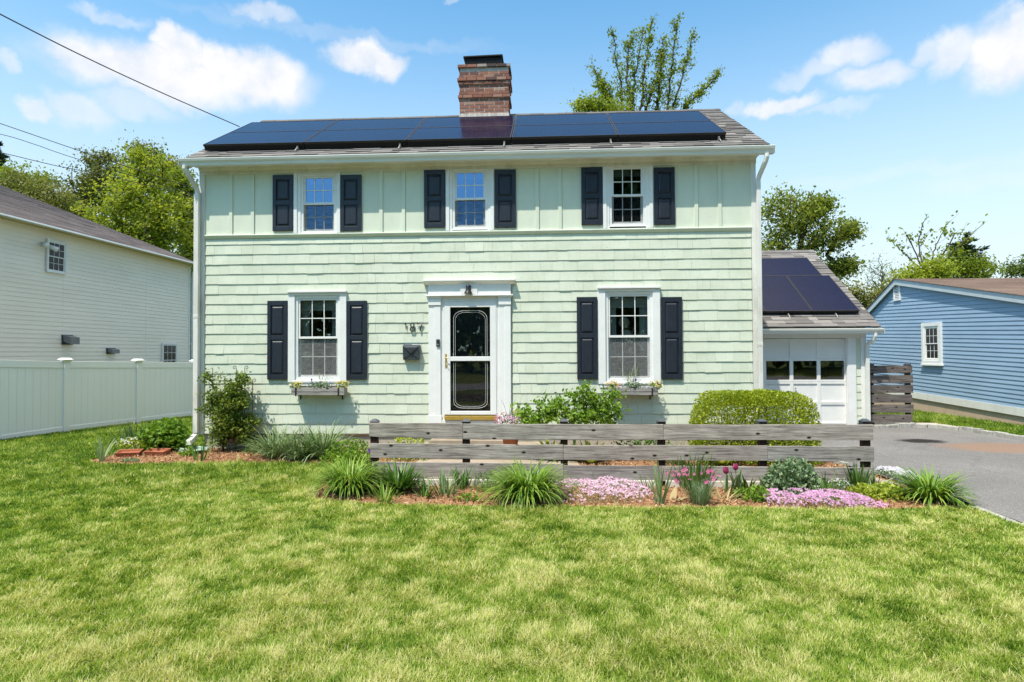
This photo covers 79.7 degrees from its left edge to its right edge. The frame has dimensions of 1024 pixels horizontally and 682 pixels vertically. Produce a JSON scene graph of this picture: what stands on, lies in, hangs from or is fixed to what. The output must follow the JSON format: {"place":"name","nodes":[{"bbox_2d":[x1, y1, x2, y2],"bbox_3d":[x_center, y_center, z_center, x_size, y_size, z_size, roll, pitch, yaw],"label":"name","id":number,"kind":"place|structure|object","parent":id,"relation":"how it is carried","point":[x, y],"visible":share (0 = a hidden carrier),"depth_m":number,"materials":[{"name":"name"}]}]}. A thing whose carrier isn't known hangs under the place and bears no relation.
{"place":"outdoors","nodes":[
{"label":"outdoors","id":0,"kind":"place"},
{"bbox_2d":[0,14,239,126],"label":"overhead wire","id":1,"kind":"object","parent":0,"point":[109,68],"visible":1,"depth_m":11.22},
{"bbox_2d":[0,409,1023,681],"bbox_3d":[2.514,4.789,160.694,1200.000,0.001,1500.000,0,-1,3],"label":"ground","id":2,"kind":"structure","parent":0,"point":[454,573],"depth_m":4.34,"materials":[{"name":"green plant"}]},
{"bbox_2d":[0,158,63,186],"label":"ash tree","id":3,"kind":"object","parent":2,"relation":"on","point":[27,173],"visible":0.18,"depth_m":48.71,"materials":[{"name":"green plant"}]},
{"bbox_2d":[0,166,98,218],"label":"scrub tree","id":4,"kind":"object","parent":2,"relation":"on","point":[27,187],"visible":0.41,"depth_m":42.11,"materials":[{"name":"green plant"}]},
{"bbox_2d":[40,140,130,220],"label":"oak tree","id":5,"kind":"object","parent":2,"relation":"on","point":[107,155],"visible":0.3,"depth_m":48.03,"materials":[{"name":"green plant"}]},
{"bbox_2d":[0,185,192,361],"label":"cream house","id":6,"kind":"structure","parent":2,"relation":"on","point":[97,289],"depth_m":18.45,"materials":[{"name":"plastic"}]},
{"bbox_2d":[45,239,66,274],"bbox_3d":[-12.642,-2.329,17.020,0.060,0.903,0.679,0,-1,3],"label":"window","id":7,"kind":"structure","parent":6,"relation":"in","point":[55,262],"depth_m":17.03,"materials":[{"name":"white paint"}]},
{"bbox_2d":[61,335,79,344],"bbox_3d":[-12.517,-0.036,17.414,0.248,0.279,0.401,0,-1,3],"label":"vent hood","id":8,"kind":"object","parent":6,"relation":"attached to","point":[68,339],"visible":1,"depth_m":17.30,"materials":[{"name":"grey metal"}]},
{"bbox_2d":[161,343,177,361],"bbox_3d":[-12.352,0.685,22.121,0.060,1.202,0.875,0,-1,3],"label":"window","id":9,"kind":"structure","parent":6,"relation":"in","point":[169,351],"depth_m":22.11,"materials":[{"name":"white paint"}]},
{"bbox_2d":[0,358,192,439],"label":"vinyl fence","id":10,"kind":"object","parent":2,"relation":"on","point":[44,397],"visible":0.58,"depth_m":13.79,"materials":[{"name":"white plastic"}]},
{"bbox_2d":[104,423,145,444],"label":"shrub","id":11,"kind":"object","parent":2,"relation":"on","point":[129,433],"visible":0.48,"depth_m":11.33,"materials":[{"name":"green plant"}]},
{"bbox_2d":[70,137,193,257],"bbox_3d":[-23.320,-4.900,38.000,8.173,15.082,6.120,0,-1,3],"label":"maple tree","id":12,"kind":"object","parent":2,"relation":"on","point":[149,219],"visible":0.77,"depth_m":37.28,"materials":[{"name":"green plant"}]},
{"bbox_2d":[118,129,197,193],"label":"oak tree","id":13,"kind":"object","parent":2,"relation":"on","point":[133,146],"visible":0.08,"depth_m":52.06,"materials":[{"name":"green plant"}]},
{"bbox_2d":[153,158,198,271],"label":"birch tree","id":14,"kind":"object","parent":2,"relation":"on","point":[180,175],"visible":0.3,"depth_m":41.60,"materials":[{"name":"green plant"}]},
{"bbox_2d":[373,478,459,485],"bbox_3d":[-1.219,1.828,7.857,1.110,0.135,0.095,0,-1,3],"label":"edging","id":15,"kind":"object","parent":2,"relation":"on","point":[428,481],"visible":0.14,"depth_m":7.80,"materials":[{"name":"concrete"}]},
{"bbox_2d":[91,447,961,509],"bbox_3d":[-0.876,1.857,8.742,11.860,0.001,4.090,0,-1,3],"label":"mulch bed","id":16,"kind":"object","parent":2,"relation":"on","point":[403,500],"visible":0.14,"depth_m":7.19,"materials":[{"name":"brown wood"}]},
{"bbox_2d":[95,436,117,461],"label":"iris","id":17,"kind":"object","parent":16,"relation":"on","point":[102,456],"visible":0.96,"depth_m":9.68,"materials":[{"name":"green plant"}]},
{"bbox_2d":[115,449,142,456],"bbox_3d":[-6.373,1.880,10.213,0.367,0.135,0.195,0,-1,-11],"label":"terracotta trough","id":18,"kind":"object","parent":16,"relation":"on","point":[129,452],"visible":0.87,"depth_m":10.16,"materials":[{"name":"orange ceramic"}]},
{"bbox_2d":[116,437,146,448],"bbox_3d":[-6.559,1.760,10.575,0.527,0.236,0.295,0,-1,3],"label":"candytuft","id":19,"kind":"object","parent":18,"relation":"on","point":[131,443],"visible":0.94,"depth_m":10.54,"materials":[{"name":"white plant"}]},
{"bbox_2d":[144,448,170,455],"bbox_3d":[-5.956,1.880,10.306,0.367,0.135,0.195,0,-1,8],"label":"terracotta trough","id":20,"kind":"object","parent":16,"relation":"on","point":[156,451],"visible":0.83,"depth_m":10.26,"materials":[{"name":"orange ceramic"}]},
{"bbox_2d":[133,416,194,451],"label":"hydrangea","id":21,"kind":"object","parent":16,"relation":"on","point":[171,434],"visible":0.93,"depth_m":10.61,"materials":[{"name":"green plant"}]},
{"bbox_2d":[187,439,214,460],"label":"iris","id":22,"kind":"object","parent":16,"relation":"on","point":[196,458],"visible":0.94,"depth_m":9.73,"materials":[{"name":"green plant"}]},
{"bbox_2d":[194,367,265,451],"bbox_3d":[-4.883,1.198,10.627,1.170,1.493,0.814,0,-1,-19],"label":"climbing rose","id":23,"kind":"object","parent":16,"relation":"on","point":[234,397],"visible":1,"depth_m":10.53,"materials":[{"name":"green plant"}]},
{"bbox_2d":[208,366,255,450],"bbox_3d":[-4.888,1.176,10.717,0.847,1.485,0.010,0,-1,3],"label":"trellis","id":24,"kind":"object","parent":16,"relation":"on","point":[244,393],"visible":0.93,"depth_m":10.70,"materials":[{"name":"wood"}]},
{"bbox_2d":[236,421,310,458],"bbox_3d":[-3.886,1.607,10.025,1.420,0.597,1.349,0,-1,3],"label":"iris","id":25,"kind":"object","parent":16,"relation":"on","point":[269,454],"visible":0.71,"depth_m":9.89,"materials":[{"name":"green plant"}]},
{"bbox_2d":[257,422,328,460],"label":"iris","id":26,"kind":"object","parent":16,"relation":"on","point":[297,447],"visible":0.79,"depth_m":9.65,"materials":[{"name":"green plant"}]},
{"bbox_2d":[275,417,361,465],"bbox_3d":[-3.067,1.556,9.903,1.582,0.695,1.621,0,-1,3],"label":"iris","id":27,"kind":"object","parent":16,"relation":"on","point":[328,441],"visible":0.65,"depth_m":9.73,"materials":[{"name":"green plant"}]},
{"bbox_2d":[319,438,369,464],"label":"perennial","id":28,"kind":"object","parent":16,"relation":"on","point":[329,455],"visible":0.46,"depth_m":9.44,"materials":[{"name":"green plant"}]},
{"bbox_2d":[300,452,395,500],"bbox_3d":[-1.956,1.643,7.453,1.209,0.530,1.197,-1,-1,31],"label":"daylily","id":29,"kind":"object","parent":16,"relation":"on","point":[350,481],"visible":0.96,"depth_m":7.28,"materials":[{"name":"green plant"}]},
{"bbox_2d":[332,450,369,474],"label":"filler plant","id":30,"kind":"object","parent":16,"relation":"on","point":[347,454],"visible":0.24,"depth_m":8.47,"materials":[{"name":"green plant"}]},
{"bbox_2d":[364,480,401,503],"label":"bedding tuft","id":31,"kind":"object","parent":16,"relation":"on","point":[384,497],"visible":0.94,"depth_m":6.95,"materials":[{"name":"green plant"}]},
{"bbox_2d":[366,458,429,493],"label":"leafy clump","id":32,"kind":"object","parent":16,"relation":"on","point":[401,481],"visible":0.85,"depth_m":7.45,"materials":[{"name":"green plant"}]},
{"bbox_2d":[385,437,432,460],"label":"golden shrub","id":33,"kind":"object","parent":16,"relation":"on","point":[398,439],"visible":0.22,"depth_m":9.72,"materials":[{"name":"yellow plant"}]},
{"bbox_2d":[411,473,439,498],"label":"bedding tuft","id":34,"kind":"object","parent":16,"relation":"on","point":[424,491],"visible":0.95,"depth_m":7.21,"materials":[{"name":"green plant"}]},
{"bbox_2d":[420,466,466,496],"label":"iris","id":35,"kind":"object","parent":16,"relation":"on","point":[443,486],"visible":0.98,"depth_m":7.32,"materials":[{"name":"green plant"}]},
{"bbox_2d":[446,464,475,489],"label":"iris","id":36,"kind":"object","parent":16,"relation":"on","point":[464,481],"visible":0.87,"depth_m":7.62,"materials":[{"name":"green plant"}]},
{"bbox_2d":[453,491,486,502],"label":"seedling","id":37,"kind":"object","parent":16,"relation":"on","point":[467,498],"visible":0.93,"depth_m":6.99,"materials":[{"name":"green plant"}]},
{"bbox_2d":[467,469,504,493],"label":"cushion plant","id":38,"kind":"object","parent":16,"relation":"on","point":[481,475],"visible":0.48,"depth_m":7.49,"materials":[{"name":"green plant"}]},
{"bbox_2d":[472,451,579,511],"bbox_3d":[0.185,1.627,7.023,1.301,0.597,1.362,0,-1,3],"label":"daylily","id":39,"kind":"object","parent":16,"relation":"on","point":[530,486],"visible":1,"depth_m":6.84,"materials":[{"name":"green plant"}]},
{"bbox_2d":[510,379,630,460],"bbox_3d":[0.898,1.230,9.430,1.861,1.271,0.776,0,-1,3],"label":"leafy shrub","id":40,"kind":"object","parent":16,"relation":"on","point":[592,412],"visible":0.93,"depth_m":9.37,"materials":[{"name":"green plant"}]},
{"bbox_2d":[550,476,652,504],"bbox_3d":[1.040,1.764,7.370,1.249,0.199,1.314,0,-1,3],"label":"phlox","id":41,"kind":"object","parent":16,"relation":"on","point":[595,483],"visible":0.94,"depth_m":7.16,"materials":[{"name":"pink plant"}]},
{"bbox_2d":[369,419,873,485],"bbox_3d":[1.309,1.457,7.760,6.294,0.948,0.131,0,-1,3],"label":"board fence","id":42,"kind":"object","parent":16,"relation":"on","point":[761,432],"visible":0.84,"depth_m":7.70,"materials":[{"name":"grey wood"}]},
{"bbox_2d":[611,440,672,460],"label":"perennial","id":43,"kind":"object","parent":16,"relation":"on","point":[649,442],"visible":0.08,"depth_m":9.70,"materials":[{"name":"green plant"}]},
{"bbox_2d":[643,455,676,504],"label":"iris","id":44,"kind":"object","parent":16,"relation":"on","point":[659,483],"visible":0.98,"depth_m":6.74,"materials":[{"name":"green plant"}]},
{"bbox_2d":[665,466,720,505],"bbox_3d":[2.020,1.605,6.805,0.629,0.402,0.507,0,-1,3],"label":"carnation","id":45,"kind":"object","parent":16,"relation":"on","point":[699,496],"visible":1,"depth_m":6.76,"materials":[{"name":"grey plant"}]},
{"bbox_2d":[670,450,716,489],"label":"iris","id":46,"kind":"object","parent":16,"relation":"on","point":[697,472],"visible":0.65,"depth_m":7.49,"materials":[{"name":"green plant"}]},
{"bbox_2d":[716,467,738,492],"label":"tulip","id":47,"kind":"object","parent":16,"relation":"on","point":[725,470],"visible":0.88,"depth_m":7.31,"materials":[{"name":"green plant"}]},
{"bbox_2d":[728,463,742,490],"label":"tulip","id":48,"kind":"object","parent":16,"relation":"on","point":[738,482],"visible":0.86,"depth_m":7.28,"materials":[{"name":"green plant"}]},
{"bbox_2d":[687,388,823,465],"bbox_3d":[3.718,1.293,9.501,1.902,1.112,1.167,0,-1,3],"label":"boxwood hedge","id":49,"kind":"object","parent":16,"relation":"on","point":[760,399],"visible":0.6,"depth_m":9.23,"materials":[{"name":"green plant"}]},
{"bbox_2d":[741,484,771,502],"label":"leafy clump","id":50,"kind":"object","parent":16,"relation":"on","point":[755,494],"visible":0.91,"depth_m":6.90,"materials":[{"name":"green plant"}]},
{"bbox_2d":[758,455,821,495],"bbox_3d":[3.338,1.603,7.329,0.788,0.471,0.561,0,-1,3],"label":"sedum","id":51,"kind":"object","parent":16,"relation":"on","point":[789,473],"visible":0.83,"depth_m":7.23,"materials":[{"name":"green plant"}]},
{"bbox_2d":[761,487,888,508],"bbox_3d":[3.453,1.749,6.891,1.325,0.186,0.819,0,-1,3],"label":"phlox","id":52,"kind":"object","parent":16,"relation":"on","point":[819,495],"visible":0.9,"depth_m":6.71,"materials":[{"name":"pink plant"}]},
{"bbox_2d":[802,470,849,495],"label":"iris","id":53,"kind":"object","parent":16,"relation":"on","point":[825,485],"visible":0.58,"depth_m":7.10,"materials":[{"name":"green plant"}]},
{"bbox_2d":[831,461,880,487],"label":"iris","id":54,"kind":"object","parent":16,"relation":"on","point":[854,479],"visible":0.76,"depth_m":7.36,"materials":[{"name":"green plant"}]},
{"bbox_2d":[846,482,871,496],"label":"filler plant","id":55,"kind":"object","parent":16,"relation":"on","point":[853,489],"visible":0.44,"depth_m":7.15,"materials":[{"name":"green plant"}]},
{"bbox_2d":[858,481,915,501],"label":"variegated plant","id":56,"kind":"object","parent":16,"relation":"on","point":[878,491],"visible":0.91,"depth_m":6.95,"materials":[{"name":"yellow plant"}]},
{"bbox_2d":[875,465,920,481],"bbox_3d":[5.133,1.764,8.072,0.389,0.187,0.966,0,-1,3],"label":"phlox","id":57,"kind":"object","parent":16,"relation":"on","point":[885,469],"visible":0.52,"depth_m":8.14,"materials":[{"name":"white plant"}]},
{"bbox_2d":[883,462,981,509],"bbox_3d":[4.700,1.627,6.893,1.036,0.449,1.055,0,-1,-21],"label":"daylily","id":58,"kind":"object","parent":16,"relation":"on","point":[927,487],"visible":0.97,"depth_m":6.83,"materials":[{"name":"green plant"}]},
{"bbox_2d":[178,54,884,448],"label":"shingled house","id":59,"kind":"structure","parent":2,"relation":"on","point":[336,264],"depth_m":10.75,"materials":[{"name":"green paint"}]},
{"bbox_2d":[0,123,192,187],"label":"overhead wire","id":60,"kind":"object","parent":59,"relation":"attached to","point":[96,156],"visible":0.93,"depth_m":27.01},
{"bbox_2d":[0,152,193,196],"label":"overhead wire","id":61,"kind":"object","parent":59,"relation":"attached to","point":[94,173],"visible":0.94,"depth_m":27.48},
{"bbox_2d":[203,130,321,150],"bbox_3d":[-4.609,-3.704,11.380,1.838,0.123,1.220,0,30,3],"label":"solar panel","id":62,"kind":"object","parent":59,"relation":"on","point":[295,140],"visible":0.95,"depth_m":11.14,"materials":[{"name":"glass"}]},
{"bbox_2d":[229,120,337,132],"bbox_3d":[-4.561,-4.310,12.355,1.838,0.038,1.060,0,30,3],"label":"solar panel","id":63,"kind":"object","parent":59,"relation":"on","point":[286,126],"visible":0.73,"depth_m":12.34,"materials":[{"name":"blue glass"}]},
{"bbox_2d":[293,172,340,233],"bbox_3d":[-3.457,-2.449,10.935,0.840,1.080,0.130,0,-1,3],"label":"window","id":64,"kind":"structure","parent":59,"relation":"in","point":[316,195],"depth_m":10.92,"materials":[{"name":"white paint"}]},
{"bbox_2d":[287,290,346,385],"bbox_3d":[-3.418,0.047,11.223,1.433,1.916,0.875,0,-1,3],"label":"window","id":65,"kind":"structure","parent":59,"relation":"in","point":[317,320],"depth_m":10.89,"materials":[{"name":"white paint"}]},
{"bbox_2d":[291,387,346,398],"bbox_3d":[-3.357,0.919,10.709,0.938,0.220,0.228,0,-1,3],"label":"window box","id":66,"kind":"object","parent":59,"relation":"attached to","point":[339,391],"visible":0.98,"depth_m":10.61,"materials":[{"name":"white wood"}]},
{"bbox_2d":[304,128,416,148],"bbox_3d":[-2.762,-3.714,11.282,1.838,0.123,1.220,0,30,3],"label":"solar panel","id":67,"kind":"object","parent":59,"relation":"on","point":[395,137],"visible":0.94,"depth_m":11.04,"materials":[{"name":"glass"}]},
{"bbox_2d":[324,118,425,129],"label":"solar panel","id":68,"kind":"object","parent":59,"relation":"on","point":[377,123],"visible":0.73,"depth_m":12.23,"materials":[{"name":"glass"}]},
{"bbox_2d":[402,344,419,359],"bbox_3d":[-1.755,0.191,10.693,0.291,0.271,0.120,0,-1,3],"label":"mailbox","id":69,"kind":"object","parent":59,"relation":"attached to","point":[411,351],"visible":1,"depth_m":10.66,"materials":[{"name":"black metal"}]},
{"bbox_2d":[407,126,513,145],"bbox_3d":[-0.915,-3.725,11.183,1.838,0.123,1.220,0,30,3],"label":"solar panel","id":70,"kind":"object","parent":59,"relation":"on","point":[474,135],"visible":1,"depth_m":10.94,"materials":[{"name":"glass"}]},
{"bbox_2d":[418,116,515,127],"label":"solar panel","id":71,"kind":"object","parent":59,"relation":"on","point":[469,121],"visible":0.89,"depth_m":12.13,"materials":[{"name":"glass"}]},
{"bbox_2d":[446,169,493,230],"bbox_3d":[-0.735,-2.473,10.790,0.846,1.120,0.130,0,-1,3],"label":"window","id":72,"kind":"structure","parent":59,"relation":"in","point":[469,192],"depth_m":10.78,"materials":[{"name":"white paint"}]},
{"bbox_2d":[451,307,489,410],"bbox_3d":[-0.721,0.335,10.807,0.919,2.083,0.088,0,-1,3],"label":"front door","id":73,"kind":"structure","parent":59,"relation":"in","point":[471,330],"depth_m":10.80,"materials":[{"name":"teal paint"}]},
{"bbox_2d":[444,301,496,414],"bbox_3d":[-0.725,0.296,10.667,0.904,1.972,0.114,0,-1,3],"label":"storm door","id":74,"kind":"structure","parent":59,"relation":"in","point":[492,304],"depth_m":10.67,"materials":[{"name":"white paint"}]},
{"bbox_2d":[514,113,610,125],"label":"solar panel","id":75,"kind":"object","parent":59,"relation":"on","point":[562,119],"visible":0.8,"depth_m":12.04,"materials":[{"name":"blue glass"}]},
{"bbox_2d":[512,123,617,143],"bbox_3d":[0.933,-3.736,11.085,1.838,0.123,1.220,0,30,3],"label":"solar panel","id":76,"kind":"object","parent":59,"relation":"on","point":[568,133],"visible":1,"depth_m":10.84,"materials":[{"name":"glass"}]},
{"bbox_2d":[618,317,632,353],"bbox_3d":[2.013,-0.101,10.864,0.252,0.650,0.224,0,-1,3],"label":"table lamp","id":77,"kind":"object","parent":59,"relation":"in","point":[626,322],"visible":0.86,"depth_m":10.81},
{"bbox_2d":[603,165,652,228],"bbox_3d":[2.004,-2.499,10.644,0.855,1.115,0.130,0,-1,3],"label":"window","id":78,"kind":"structure","parent":59,"relation":"in","point":[627,190],"depth_m":10.63,"materials":[{"name":"white paint"}]},
{"bbox_2d":[597,286,660,387],"bbox_3d":[2.036,0.028,10.933,1.430,1.971,0.875,0,-1,3],"label":"window","id":79,"kind":"structure","parent":59,"relation":"in","point":[639,304],"depth_m":10.59,"materials":[{"name":"white paint"}]},
{"bbox_2d":[608,387,657,399],"bbox_3d":[2.055,0.897,10.421,0.816,0.212,0.228,0,-1,3],"label":"window box","id":80,"kind":"object","parent":59,"relation":"attached to","point":[650,392],"visible":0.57,"depth_m":10.31,"materials":[{"name":"white wood"}]},
{"bbox_2d":[607,111,710,122],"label":"solar panel","id":81,"kind":"object","parent":59,"relation":"on","point":[674,116],"visible":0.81,"depth_m":11.94,"materials":[{"name":"blue glass"}]},
{"bbox_2d":[612,121,725,140],"bbox_3d":[2.780,-3.747,10.987,1.838,0.123,1.220,0,30,3],"label":"solar panel","id":82,"kind":"object","parent":59,"relation":"on","point":[677,130],"visible":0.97,"depth_m":10.75,"materials":[{"name":"glass"}]},
{"bbox_2d":[762,276,811,317],"bbox_3d":[6.360,-1.078,14.725,1.045,0.108,1.930,0,33,3],"label":"solar panel","id":83,"kind":"object","parent":59,"relation":"on","point":[781,295],"visible":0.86,"depth_m":14.53,"materials":[{"name":"glass"}]},
{"bbox_2d":[762,258,820,275],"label":"solar panel","id":84,"kind":"object","parent":59,"relation":"on","point":[788,266],"visible":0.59,"depth_m":15.87,"materials":[{"name":"glass"}]},
{"bbox_2d":[763,339,845,423],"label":"garage door","id":85,"kind":"structure","parent":59,"relation":"in","point":[813,368],"depth_m":13.99,"materials":[{"name":"white paint"}]},
{"bbox_2d":[787,275,859,317],"bbox_3d":[7.415,-1.085,14.669,1.045,0.108,1.930,0,33,3],"label":"solar panel","id":86,"kind":"object","parent":59,"relation":"on","point":[822,294],"visible":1,"depth_m":14.58,"materials":[{"name":"glass"}]},
{"bbox_2d":[559,88,637,111],"bbox_3d":[3.734,-4.147,25.696,3.113,12.837,2.227,0,-1,-25],"label":"tree","id":87,"kind":"object","parent":2,"relation":"on","point":[588,104],"visible":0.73,"depth_m":25.48,"materials":[{"name":"green plant"}]},
{"bbox_2d":[567,480,655,486],"bbox_3d":[1.252,1.813,7.725,1.120,0.135,0.095,0,-1,3],"label":"edging","id":88,"kind":"object","parent":2,"relation":"on","point":[579,482],"visible":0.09,"depth_m":7.67,"materials":[{"name":"concrete"}]},
{"bbox_2d":[584,10,724,110],"bbox_3d":[6.720,-6.672,29.328,6.520,17.982,3.514,0,-1,3],"label":"poplar tree","id":89,"kind":"object","parent":2,"relation":"on","point":[601,84],"visible":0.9,"depth_m":28.80,"materials":[{"name":"green plant"}]},
{"bbox_2d":[665,480,759,487],"bbox_3d":[2.510,1.806,7.658,1.180,0.135,0.095,0,-1,3],"label":"edging","id":90,"kind":"object","parent":2,"relation":"on","point":[718,484],"visible":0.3,"depth_m":7.61,"materials":[{"name":"concrete"}]},
{"bbox_2d":[761,176,872,283],"bbox_3d":[13.938,-2.790,29.013,6.147,10.152,4.176,0,-1,3],"label":"cherry tree","id":91,"kind":"object","parent":2,"relation":"on","point":[810,210],"visible":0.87,"depth_m":28.64,"materials":[{"name":"green plant"}]},
{"bbox_2d":[841,265,894,308],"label":"willow tree","id":92,"kind":"object","parent":2,"relation":"on","point":[866,298],"visible":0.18,"depth_m":40.99,"materials":[{"name":"green plant"}]},
{"bbox_2d":[855,250,899,286],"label":"bare tree","id":93,"kind":"object","parent":2,"relation":"on","point":[880,275],"visible":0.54,"depth_m":47.26,"materials":[{"name":"grey plant"}]},
{"bbox_2d":[874,422,960,426],"bbox_3d":[9.032,1.899,13.516,2.100,0.001,1.900,0,-1,3],"label":"gravel strip","id":94,"kind":"object","parent":2,"relation":"on","point":[882,423],"visible":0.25,"depth_m":14.19,"materials":[{"name":"grey gravel"}]},
{"bbox_2d":[870,363,913,424],"bbox_3d":[8.548,1.230,13.968,1.072,1.451,0.139,0,-1,3],"label":"slat fence","id":95,"kind":"object","parent":94,"relation":"on","point":[906,388],"visible":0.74,"depth_m":13.90,"materials":[{"name":"grey wood"}]},
{"bbox_2d":[882,252,966,283],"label":"locust tree","id":96,"kind":"object","parent":2,"relation":"on","point":[931,268],"visible":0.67,"depth_m":41.75,"materials":[{"name":"green plant"}]},
{"bbox_2d":[885,210,987,266],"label":"locust tree","id":97,"kind":"object","parent":2,"relation":"on","point":[945,231],"visible":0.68,"depth_m":44.18,"materials":[{"name":"green plant"}]},
{"bbox_2d":[865,278,1023,424],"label":"blue house","id":98,"kind":"structure","parent":2,"relation":"on","point":[957,344],"depth_m":15.79,"materials":[{"name":"paint"}]},
{"bbox_2d":[920,322,943,365],"bbox_3d":[11.353,0.085,16.602,0.090,1.161,0.844,0,-1,1],"label":"window","id":99,"kind":"structure","parent":98,"relation":"in","point":[931,333],"depth_m":16.59,"materials":[{"name":"white paint"}]},
{"bbox_2d":[873,422,1023,440],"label":"kerb","id":100,"kind":"structure","parent":2,"relation":"on","point":[972,430],"depth_m":12.83,"materials":[{"name":"concrete"}]},
{"bbox_2d":[930,242,1009,277],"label":"birch tree","id":101,"kind":"object","parent":2,"relation":"on","point":[979,269],"visible":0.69,"depth_m":48.41,"materials":[{"name":"green plant"}]},
{"bbox_2d":[947,231,992,277],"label":"spruce tree","id":102,"kind":"object","parent":2,"relation":"on","point":[972,248],"visible":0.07,"depth_m":60.05,"materials":[{"name":"green plant"}]},
{"bbox_2d":[995,254,1023,277],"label":"oak tree","id":103,"kind":"object","parent":2,"relation":"on","point":[1014,270],"visible":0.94,"depth_m":52.44,"materials":[{"name":"green plant"}]},
{"bbox_2d":[0,0,1023,293],"label":"sky","id":104,"kind":"structure","parent":0,"point":[905,110],"materials":[{"name":"blue"}]},
{"bbox_2d":[417,459,897,484],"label":"walkway","id":105,"kind":"structure","parent":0,"point":[502,461],"depth_m":9.44,"materials":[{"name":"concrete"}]},
{"bbox_2d":[415,438,544,459],"bbox_3d":[-0.491,1.754,10.115,2.067,0.226,0.989,0,-1,3],"label":"doorstep","id":106,"kind":"object","parent":105,"relation":"on","point":[449,441],"depth_m":10.15,"materials":[{"name":"concrete"}]},
{"bbox_2d":[768,427,1023,521],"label":"driveway","id":107,"kind":"structure","parent":0,"point":[995,464],"depth_m":9.52,"materials":[{"name":"grey asphalt"}]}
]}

